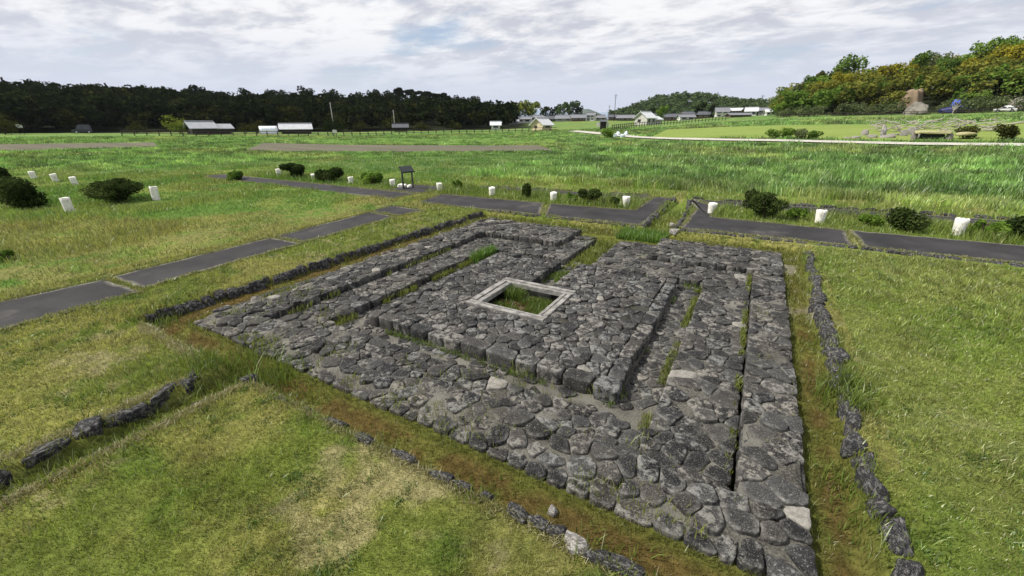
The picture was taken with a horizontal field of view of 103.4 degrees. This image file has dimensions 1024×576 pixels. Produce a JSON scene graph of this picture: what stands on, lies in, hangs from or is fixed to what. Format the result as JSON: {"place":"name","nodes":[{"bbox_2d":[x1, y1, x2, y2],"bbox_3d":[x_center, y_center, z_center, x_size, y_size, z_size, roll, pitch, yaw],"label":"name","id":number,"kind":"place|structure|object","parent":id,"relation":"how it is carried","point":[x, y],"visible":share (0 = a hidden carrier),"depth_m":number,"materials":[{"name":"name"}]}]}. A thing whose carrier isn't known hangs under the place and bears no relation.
{"place":"outdoors","nodes":[
{"label":"outdoors","id":0,"kind":"place"},
{"bbox_2d":[0,280,137,329],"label":"path","id":1,"kind":"structure","parent":0,"point":[19,310],"depth_m":8.59,"materials":[{"name":"grey asphalt"}]},
{"bbox_2d":[0,142,157,150],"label":"field","id":2,"kind":"structure","parent":0,"point":[7,147],"depth_m":59.89,"materials":[{"name":"soil"}]},
{"bbox_2d":[115,238,302,287],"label":"path","id":3,"kind":"structure","parent":0,"point":[149,276],"depth_m":10.89,"materials":[{"name":"grey asphalt"}]},
{"bbox_2d":[209,174,414,198],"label":"path","id":4,"kind":"structure","parent":0,"point":[357,191],"depth_m":24.31,"materials":[{"name":"grey asphalt"}]},
{"bbox_2d":[279,213,393,241],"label":"path","id":5,"kind":"structure","parent":0,"point":[327,229],"depth_m":14.77,"materials":[{"name":"grey asphalt"}]},
{"bbox_2d":[374,206,420,215],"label":"path","id":6,"kind":"structure","parent":0,"point":[396,210],"depth_m":17.51,"materials":[{"name":"grey asphalt"}]},
{"bbox_2d":[247,143,553,151],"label":"field","id":7,"kind":"structure","parent":0,"point":[320,147],"depth_m":60.50,"materials":[{"name":"soil"}]},
{"bbox_2d":[265,136,563,143],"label":"field","id":8,"kind":"structure","parent":0,"point":[412,142],"depth_m":78.73,"materials":[{"name":"green plant"}]},
{"bbox_2d":[388,185,443,193],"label":"path","id":9,"kind":"structure","parent":0,"point":[418,188],"depth_m":23.59,"materials":[{"name":"grey asphalt"}]},
{"bbox_2d":[399,166,414,188],"bbox_3d":[-6.039,-6.375,23.371,0.790,1.292,0.422,-19,29,-39],"label":"lectern sign","id":10,"kind":"object","parent":9,"relation":"on","point":[406,169],"visible":1,"depth_m":23.22,"materials":[{"name":"black metal"}]},
{"bbox_2d":[418,194,541,214],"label":"path","id":11,"kind":"structure","parent":0,"point":[531,208],"depth_m":18.92,"materials":[{"name":"grey asphalt"}]},
{"bbox_2d":[0,87,1023,575],"bbox_3d":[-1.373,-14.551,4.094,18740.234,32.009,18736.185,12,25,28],"label":"ground","id":12,"kind":"structure","parent":0,"point":[578,507],"depth_m":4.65,"materials":[{"name":"green plant"}]},
{"bbox_2d":[0,249,14,260],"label":"weedy bush","id":13,"kind":"object","parent":12,"relation":"on","point":[5,253],"visible":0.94,"depth_m":11.32,"materials":[{"name":"green plant"}]},
{"bbox_2d":[0,115,24,134],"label":"bush","id":14,"kind":"object","parent":12,"relation":"on","point":[10,125],"visible":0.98,"depth_m":90.82,"materials":[{"name":"green plant"}]},
{"bbox_2d":[0,176,48,207],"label":"clipped bush","id":15,"kind":"object","parent":12,"relation":"on","point":[15,191],"visible":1,"depth_m":18.50,"materials":[{"name":"green plant"}]},
{"bbox_2d":[59,197,74,211],"bbox_3d":[-19.501,-3.576,17.756,0.340,0.812,0.335,11,24,28],"label":"bollard","id":16,"kind":"object","parent":12,"relation":"on","point":[66,202],"visible":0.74,"depth_m":17.63,"materials":[{"name":"white stone"}]},
{"bbox_2d":[72,124,92,132],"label":"van","id":17,"kind":"object","parent":12,"relation":"on","point":[83,128],"visible":0.91,"depth_m":110.63,"materials":[{"name":"paint"}]},
{"bbox_2d":[0,366,199,489],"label":"stone border","id":18,"kind":"object","parent":12,"relation":"on","point":[142,410],"visible":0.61,"depth_m":4.98,"materials":[{"name":"grey stone"}]},
{"bbox_2d":[77,178,144,201],"bbox_3d":[-19.722,-4.813,20.159,3.734,1.254,2.237,31,38,53],"label":"clipped bush","id":19,"kind":"object","parent":12,"relation":"on","point":[118,189],"visible":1,"depth_m":19.64,"materials":[{"name":"green plant"}]},
{"bbox_2d":[124,121,148,132],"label":"bush","id":20,"kind":"object","parent":12,"relation":"on","point":[137,128],"visible":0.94,"depth_m":115.70,"materials":[{"name":"green plant"}]},
{"bbox_2d":[149,186,160,200],"bbox_3d":[-18.200,-4.761,20.618,0.336,0.855,0.335,-10,22,-26],"label":"bollard","id":21,"kind":"object","parent":12,"relation":"on","point":[154,193],"visible":0.81,"depth_m":20.51,"materials":[{"name":"white stone"}]},
{"bbox_2d":[161,114,186,132],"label":"bush","id":22,"kind":"object","parent":12,"relation":"on","point":[176,125],"visible":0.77,"depth_m":103.63,"materials":[{"name":"green plant"}]},
{"bbox_2d":[183,120,234,134],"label":"barn","id":23,"kind":"structure","parent":12,"relation":"on","point":[193,126],"depth_m":103.61,"materials":[{"name":"grey metal"}]},
{"bbox_2d":[120,130,328,135],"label":"timber fence","id":24,"kind":"object","parent":12,"relation":"on","point":[195,133],"visible":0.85,"depth_m":94.66,"materials":[{"name":"brown wood"}]},
{"bbox_2d":[226,170,243,180],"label":"weedy bush","id":25,"kind":"object","parent":12,"relation":"on","point":[234,174],"visible":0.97,"depth_m":27.97,"materials":[{"name":"green plant"}]},
{"bbox_2d":[0,78,520,129],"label":"wooded hillside","id":26,"kind":"structure","parent":12,"relation":"on","point":[154,101],"depth_m":149.45,"materials":[{"name":"green plant"}]},
{"bbox_2d":[258,126,278,133],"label":"shed","id":27,"kind":"object","parent":12,"relation":"on","point":[268,128],"visible":0.94,"depth_m":117.25,"materials":[{"name":"metal"}]},
{"bbox_2d":[278,162,305,176],"bbox_3d":[-15.372,-8.332,28.829,1.826,1.231,1.829,0,22,1],"label":"clipped bush","id":28,"kind":"object","parent":12,"relation":"on","point":[293,169],"visible":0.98,"depth_m":28.32,"materials":[{"name":"green plant"}]},
{"bbox_2d":[278,123,312,133],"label":"shed","id":29,"kind":"structure","parent":12,"relation":"on","point":[295,127],"depth_m":123.14,"materials":[{"name":"white metal"}]},
{"bbox_2d":[145,211,482,324],"bbox_3d":[-4.248,-1.241,12.630,0.419,0.390,11.687,12,25,28],"label":"stone border","id":30,"kind":"object","parent":12,"relation":"on","point":[231,293],"visible":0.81,"depth_m":10.16,"materials":[{"name":"grey stone"}]},
{"bbox_2d":[0,320,648,575],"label":"dry fringe","id":31,"kind":"object","parent":12,"relation":"on","point":[149,331],"visible":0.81,"depth_m":4.71,"materials":[{"name":"brown plant"}]},
{"bbox_2d":[314,166,344,180],"bbox_3d":[-12.162,-7.491,26.869,1.718,1.080,1.669,12,25,28],"label":"clipped bush","id":32,"kind":"object","parent":12,"relation":"on","point":[331,173],"visible":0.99,"depth_m":26.52,"materials":[{"name":"green plant"}]},
{"bbox_2d":[321,116,347,132],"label":"bush","id":33,"kind":"object","parent":12,"relation":"on","point":[331,125],"visible":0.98,"depth_m":128.17,"materials":[{"name":"green plant"}]},
{"bbox_2d":[355,432,376,445],"bbox_3d":[-1.735,1.791,4.765,0.311,0.137,0.142,9,25,25],"label":"edging stone","id":34,"kind":"object","parent":12,"relation":"on","point":[369,438],"visible":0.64,"depth_m":4.71,"materials":[{"name":"grey stone"}]},
{"bbox_2d":[360,172,382,184],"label":"weedy bush","id":35,"kind":"object","parent":12,"relation":"on","point":[372,177],"visible":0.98,"depth_m":25.43,"materials":[{"name":"green plant"}]},
{"bbox_2d":[392,123,408,131],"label":"hut","id":36,"kind":"object","parent":12,"relation":"on","point":[400,126],"visible":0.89,"depth_m":147.06,"materials":[{"name":"tile"}]},
{"bbox_2d":[391,449,417,464],"bbox_3d":[-1.202,1.889,4.509,0.373,0.132,0.117,11,26,28],"label":"edging stone","id":37,"kind":"object","parent":12,"relation":"on","point":[405,455],"visible":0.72,"depth_m":4.45,"materials":[{"name":"grey stone"}]},
{"bbox_2d":[429,470,454,483],"bbox_3d":[-0.733,1.994,4.239,0.280,0.137,0.150,15,29,37],"label":"edging stone","id":38,"kind":"object","parent":12,"relation":"on","point":[449,476],"visible":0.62,"depth_m":4.19,"materials":[{"name":"grey stone"}]},
{"bbox_2d":[0,206,897,575],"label":"ditch moss","id":39,"kind":"object","parent":12,"relation":"on","point":[668,220],"visible":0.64,"depth_m":5.34,"materials":[{"name":"green plant"}]},
{"bbox_2d":[343,127,556,135],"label":"timber fence","id":40,"kind":"object","parent":12,"relation":"on","point":[474,131],"visible":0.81,"depth_m":111.56,"materials":[{"name":"brown wood"}]},
{"bbox_2d":[452,480,473,492],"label":"edging stone","id":41,"kind":"object","parent":12,"relation":"on","point":[465,484],"visible":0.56,"depth_m":4.09,"materials":[{"name":"grey stone"}]},
{"bbox_2d":[0,253,961,575],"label":"grass tufts","id":42,"kind":"object","parent":12,"relation":"on","point":[850,379],"visible":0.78,"depth_m":5.34,"materials":[{"name":"green plant"}]},
{"bbox_2d":[193,217,817,575],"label":"stone well ruin","id":43,"kind":"object","parent":12,"relation":"on","point":[612,318],"visible":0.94,"depth_m":6.52,"materials":[{"name":"stone"}]},
{"bbox_2d":[201,215,801,539],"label":"weeds","id":44,"kind":"object","parent":43,"relation":"on","point":[535,305],"visible":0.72,"depth_m":8.63,"materials":[{"name":"green plant"}]},
{"bbox_2d":[466,277,575,321],"bbox_3d":[0.229,0.232,9.022,1.868,0.134,1.730,12,25,28],"label":"well frame","id":45,"kind":"object","parent":43,"relation":"in","point":[483,298],"visible":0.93,"depth_m":9.04,"materials":[{"name":"stone"}]},
{"bbox_2d":[0,112,1023,211],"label":"crop","id":46,"kind":"object","parent":12,"relation":"on","point":[994,164],"visible":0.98,"depth_m":38.03,"materials":[{"name":"green plant"}]},
{"bbox_2d":[0,152,1023,295],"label":"meadow grass","id":47,"kind":"structure","parent":12,"relation":"on","point":[387,166],"depth_m":18.66,"materials":[{"name":"green plant"}]},
{"bbox_2d":[0,174,1023,331],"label":"path fringe","id":48,"kind":"object","parent":12,"relation":"on","point":[850,234],"visible":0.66,"depth_m":12.97,"materials":[{"name":"green plant"}]},
{"bbox_2d":[506,501,529,524],"bbox_3d":[0.053,2.151,3.832,0.270,0.137,0.164,13,27,33],"label":"edging stone","id":49,"kind":"object","parent":12,"relation":"on","point":[523,512],"visible":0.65,"depth_m":3.79,"materials":[{"name":"grey stone"}]},
{"bbox_2d":[521,183,531,196],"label":"clipped bush","id":50,"kind":"object","parent":12,"relation":"on","point":[526,190],"visible":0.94,"depth_m":20.00,"materials":[{"name":"green plant"}]},
{"bbox_2d":[526,101,540,115],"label":"tree","id":51,"kind":"object","parent":12,"relation":"on","point":[531,110],"visible":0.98,"depth_m":238.80,"materials":[{"name":"green plant"}]},
{"bbox_2d":[527,515,549,531],"bbox_3d":[0.246,2.184,3.744,0.228,0.132,0.148,10,26,28],"label":"edging stone","id":52,"kind":"object","parent":12,"relation":"on","point":[537,519],"visible":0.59,"depth_m":3.70,"materials":[{"name":"grey stone"}]},
{"bbox_2d":[529,117,554,130],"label":"hut","id":53,"kind":"object","parent":12,"relation":"on","point":[538,123],"visible":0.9,"depth_m":117.06,"materials":[{"name":"beige paint"}]},
{"bbox_2d":[546,524,566,538],"bbox_3d":[0.390,2.215,3.666,0.183,0.137,0.150,14,28,35],"label":"edging stone","id":54,"kind":"object","parent":12,"relation":"on","point":[560,530],"visible":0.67,"depth_m":3.62,"materials":[{"name":"grey stone"}]},
{"bbox_2d":[487,210,633,228],"bbox_3d":[1.704,-2.655,15.987,6.408,0.420,0.402,12,25,28],"label":"stone border","id":55,"kind":"object","parent":12,"relation":"on","point":[533,215],"visible":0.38,"depth_m":15.72,"materials":[{"name":"grey stone"}]},
{"bbox_2d":[555,102,569,114],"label":"tree","id":56,"kind":"object","parent":12,"relation":"on","point":[565,105],"visible":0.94,"depth_m":290.42,"materials":[{"name":"green plant"}]},
{"bbox_2d":[562,530,589,555],"bbox_3d":[0.562,2.268,3.531,0.272,0.138,0.173,9,26,26],"label":"edging stone","id":57,"kind":"object","parent":12,"relation":"on","point":[582,545],"visible":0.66,"depth_m":3.51,"materials":[{"name":"grey stone"}]},
{"bbox_2d":[570,114,586,120],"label":"house","id":58,"kind":"structure","parent":12,"relation":"on","point":[578,117],"depth_m":212.20,"materials":[{"name":"grey tile"}]},
{"bbox_2d":[577,188,601,203],"bbox_3d":[3.612,-4.127,18.471,1.047,0.836,1.132,-7,23,-15],"label":"clipped bush","id":59,"kind":"object","parent":12,"relation":"on","point":[591,194],"visible":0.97,"depth_m":18.39,"materials":[{"name":"green plant"}]},
{"bbox_2d":[583,549,609,564],"bbox_3d":[0.721,2.301,3.445,0.215,0.137,0.139,10,26,27],"label":"edging stone","id":60,"kind":"object","parent":12,"relation":"on","point":[590,557],"visible":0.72,"depth_m":3.40,"materials":[{"name":"grey stone"}]},
{"bbox_2d":[602,552,645,575],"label":"edging stone","id":61,"kind":"object","parent":12,"relation":"on","point":[627,562],"visible":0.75,"depth_m":3.33,"materials":[{"name":"grey stone"}]},
{"bbox_2d":[616,114,634,120],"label":"house","id":62,"kind":"structure","parent":12,"relation":"on","point":[628,117],"depth_m":212.31,"materials":[{"name":"grey tile"}]},
{"bbox_2d":[633,111,663,124],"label":"house","id":63,"kind":"structure","parent":12,"relation":"on","point":[646,116],"depth_m":146.99,"materials":[{"name":"white paint"}]},
{"bbox_2d":[641,197,675,227],"bbox_3d":[6.343,-3.250,17.103,0.336,0.310,6.683,11,25,27],"label":"stone border","id":64,"kind":"object","parent":12,"relation":"on","point":[650,219],"visible":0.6,"depth_m":15.87,"materials":[{"name":"grey stone"}]},
{"bbox_2d":[612,116,728,129],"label":"timber fence","id":65,"kind":"object","parent":12,"relation":"on","point":[644,124],"visible":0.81,"depth_m":120.86,"materials":[{"name":"brown wood"}]},
{"bbox_2d":[673,199,691,228],"bbox_3d":[7.216,-3.121,16.762,0.402,0.293,6.346,10,24,24],"label":"stone border","id":66,"kind":"object","parent":12,"relation":"on","point":[681,220],"visible":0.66,"depth_m":15.83,"materials":[{"name":"grey stone"}]},
{"bbox_2d":[607,90,771,119],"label":"wooded hillside","id":67,"kind":"structure","parent":12,"relation":"on","point":[676,102],"depth_m":444.16,"materials":[{"name":"green plant"}]},
{"bbox_2d":[714,107,730,117],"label":"house","id":68,"kind":"structure","parent":12,"relation":"on","point":[720,111],"depth_m":192.87,"materials":[{"name":"white paint"}]},
{"bbox_2d":[724,112,753,117],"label":"house","id":69,"kind":"structure","parent":12,"relation":"on","point":[740,114],"depth_m":173.17,"materials":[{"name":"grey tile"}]},
{"bbox_2d":[741,189,790,217],"bbox_3d":[9.664,-3.133,15.490,1.133,1.120,1.769,-16,26,-33],"label":"clipped bush","id":70,"kind":"object","parent":12,"relation":"on","point":[767,202],"visible":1,"depth_m":15.37,"materials":[{"name":"green plant"}]},
{"bbox_2d":[786,207,808,218],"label":"weedy bush","id":71,"kind":"object","parent":12,"relation":"on","point":[795,212],"visible":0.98,"depth_m":15.22,"materials":[{"name":"green plant"}]},
{"bbox_2d":[814,209,827,223],"bbox_3d":[11.237,-2.545,14.740,0.332,0.639,0.337,15,24,35],"label":"bollard","id":72,"kind":"object","parent":12,"relation":"on","point":[820,215],"visible":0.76,"depth_m":14.61,"materials":[{"name":"white stone"}]},
{"bbox_2d":[831,71,857,86],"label":"golden tree","id":73,"kind":"object","parent":12,"relation":"on","point":[845,77],"visible":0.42,"depth_m":135.15,"materials":[{"name":"yellow plant"}]},
{"bbox_2d":[831,54,869,74],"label":"broadleaf tree","id":74,"kind":"object","parent":12,"relation":"on","point":[845,65],"visible":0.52,"depth_m":157.91,"materials":[{"name":"green plant"}]},
{"bbox_2d":[680,229,1023,267],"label":"stone border","id":75,"kind":"object","parent":12,"relation":"on","point":[891,251],"visible":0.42,"depth_m":11.46,"materials":[{"name":"grey stone"}]},
{"bbox_2d":[693,196,1014,219],"bbox_3d":[23.752,-1.473,12.222,33.909,0.307,0.529,11,25,27],"label":"stone border","id":76,"kind":"object","parent":12,"relation":"on","point":[872,209],"visible":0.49,"depth_m":16.66,"materials":[{"name":"grey stone"}]},
{"bbox_2d":[804,251,924,575],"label":"stone border","id":77,"kind":"object","parent":12,"relation":"on","point":[852,441],"visible":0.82,"depth_m":4.50,"materials":[{"name":"grey stone"}]},
{"bbox_2d":[858,214,884,225],"bbox_3d":[12.700,-2.366,14.283,0.755,0.535,0.538,12,25,28],"label":"weedy bush","id":78,"kind":"object","parent":12,"relation":"on","point":[876,219],"visible":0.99,"depth_m":14.14,"materials":[{"name":"green plant"}]},
{"bbox_2d":[870,89,890,111],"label":"evergreen tree","id":79,"kind":"object","parent":12,"relation":"on","point":[880,93],"visible":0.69,"depth_m":120.95,"materials":[{"name":"green plant"}]},
{"bbox_2d":[886,63,900,78],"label":"golden tree","id":80,"kind":"object","parent":12,"relation":"on","point":[894,69],"visible":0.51,"depth_m":139.22,"materials":[{"name":"yellow plant"}]},
{"bbox_2d":[767,51,1023,112],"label":"wooded hillside","id":81,"kind":"structure","parent":12,"relation":"on","point":[932,77],"depth_m":120.30,"materials":[{"name":"green plant"}]},
{"bbox_2d":[774,89,1023,117],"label":"wooded hillside","id":82,"kind":"structure","parent":12,"relation":"on","point":[988,104],"depth_m":114.35,"materials":[{"name":"green plant"}]},
{"bbox_2d":[780,107,1023,117],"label":"timber fence","id":83,"kind":"object","parent":12,"relation":"on","point":[904,113],"visible":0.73,"depth_m":105.92,"materials":[{"name":"brown wood"}]},
{"bbox_2d":[893,62,919,87],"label":"golden tree","id":84,"kind":"object","parent":12,"relation":"on","point":[914,65],"visible":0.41,"depth_m":137.70,"materials":[{"name":"yellow plant"}]},
{"bbox_2d":[886,207,932,230],"bbox_3d":[13.166,-2.249,13.534,0.953,0.874,1.290,-6,23,-14],"label":"clipped bush","id":85,"kind":"object","parent":12,"relation":"on","point":[903,217],"visible":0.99,"depth_m":13.34,"materials":[{"name":"green plant"}]},
{"bbox_2d":[898,88,925,109],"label":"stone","id":86,"kind":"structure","parent":12,"relation":"on","point":[917,95],"depth_m":118.68,"materials":[{"name":"brown stone"}]},
{"bbox_2d":[902,102,928,114],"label":"rock outcrop","id":87,"kind":"object","parent":12,"relation":"on","point":[922,107],"visible":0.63,"depth_m":108.55,"materials":[{"name":"grey stone"}]},
{"bbox_2d":[912,50,933,67],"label":"broadleaf tree","id":88,"kind":"object","parent":12,"relation":"on","point":[922,60],"visible":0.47,"depth_m":136.96,"materials":[{"name":"green plant"}]},
{"bbox_2d":[926,51,953,70],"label":"broadleaf tree","id":89,"kind":"object","parent":12,"relation":"on","point":[932,60],"visible":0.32,"depth_m":139.10,"materials":[{"name":"green plant"}]},
{"bbox_2d":[910,130,976,139],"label":"stone chamber","id":90,"kind":"object","parent":12,"relation":"on","point":[929,134],"visible":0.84,"depth_m":49.29,"materials":[{"name":"beige stone"}]},
{"bbox_2d":[935,57,961,73],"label":"broadleaf tree","id":91,"kind":"object","parent":12,"relation":"on","point":[955,62],"visible":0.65,"depth_m":130.33,"materials":[{"name":"green plant"}]},
{"bbox_2d":[952,217,969,235],"bbox_3d":[14.342,-1.899,12.968,0.340,0.709,0.339,-8,22,-18],"label":"bollard","id":92,"kind":"object","parent":12,"relation":"on","point":[962,223],"visible":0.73,"depth_m":12.84,"materials":[{"name":"white stone"}]},
{"bbox_2d":[955,56,979,73],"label":"golden tree","id":93,"kind":"object","parent":12,"relation":"on","point":[971,61],"visible":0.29,"depth_m":127.29,"materials":[{"name":"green plant"}]},
{"bbox_2d":[969,36,1010,59],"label":"broadleaf tree","id":94,"kind":"object","parent":12,"relation":"on","point":[991,45],"visible":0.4,"depth_m":126.72,"materials":[{"name":"green plant"}]},
{"bbox_2d":[969,218,1012,237],"bbox_3d":[15.116,-1.845,12.783,0.586,0.651,0.978,-15,26,-32],"label":"weedy bush","id":95,"kind":"object","parent":12,"relation":"on","point":[980,223],"visible":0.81,"depth_m":12.62,"materials":[{"name":"green plant"}]},
{"bbox_2d":[985,42,1021,61],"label":"golden tree","id":96,"kind":"object","parent":12,"relation":"on","point":[999,53],"visible":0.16,"depth_m":122.18,"materials":[{"name":"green plant"}]},
{"bbox_2d":[993,123,1020,138],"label":"shrub","id":97,"kind":"object","parent":12,"relation":"on","point":[1008,131],"visible":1,"depth_m":45.58,"materials":[{"name":"green plant"}]},
{"bbox_2d":[1002,41,1023,61],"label":"golden tree","id":98,"kind":"object","parent":12,"relation":"on","point":[1015,50],"visible":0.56,"depth_m":119.33,"materials":[{"name":"yellow plant"}]},
{"bbox_2d":[1005,214,1023,238],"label":"clipped bush","id":99,"kind":"object","parent":12,"relation":"on","point":[1016,223],"visible":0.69,"depth_m":12.35,"materials":[{"name":"green plant"}]},
{"bbox_2d":[0,0,1023,112],"label":"sky","id":100,"kind":"structure","parent":0,"point":[551,53],"materials":[{"name":"white"}]},
{"bbox_2d":[479,186,649,199],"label":"path","id":101,"kind":"structure","parent":0,"point":[563,192],"depth_m":21.75,"materials":[{"name":"grey asphalt"}]},
{"bbox_2d":[547,197,670,225],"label":"path","id":102,"kind":"structure","parent":0,"point":[640,215],"depth_m":16.75,"materials":[{"name":"grey asphalt"}]},
{"bbox_2d":[681,199,850,245],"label":"path","id":103,"kind":"structure","parent":0,"point":[701,218],"depth_m":13.93,"materials":[{"name":"grey asphalt"}]},
{"bbox_2d":[573,130,1023,145],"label":"road","id":104,"kind":"structure","parent":0,"point":[919,143],"depth_m":52.31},
{"bbox_2d":[652,122,1023,140],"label":"field","id":105,"kind":"structure","parent":0,"point":[841,131],"depth_m":67.40,"materials":[{"name":"green plant"}]},
{"bbox_2d":[870,117,1022,131],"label":"brushwood","id":106,"kind":"object","parent":105,"relation":"on","point":[917,126],"visible":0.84,"depth_m":56.86,"materials":[{"name":"green plant"}]},
{"bbox_2d":[954,125,980,137],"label":"shrub","id":107,"kind":"object","parent":105,"relation":"on","point":[972,128],"visible":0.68,"depth_m":48.20,"materials":[{"name":"green plant"}]},
{"bbox_2d":[694,199,1004,223],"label":"path","id":108,"kind":"structure","parent":0,"point":[972,220],"depth_m":16.35,"materials":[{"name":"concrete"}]},
{"bbox_2d":[851,230,1023,262],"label":"path","id":109,"kind":"structure","parent":0,"point":[997,251],"depth_m":11.81,"materials":[{"name":"grey asphalt"}]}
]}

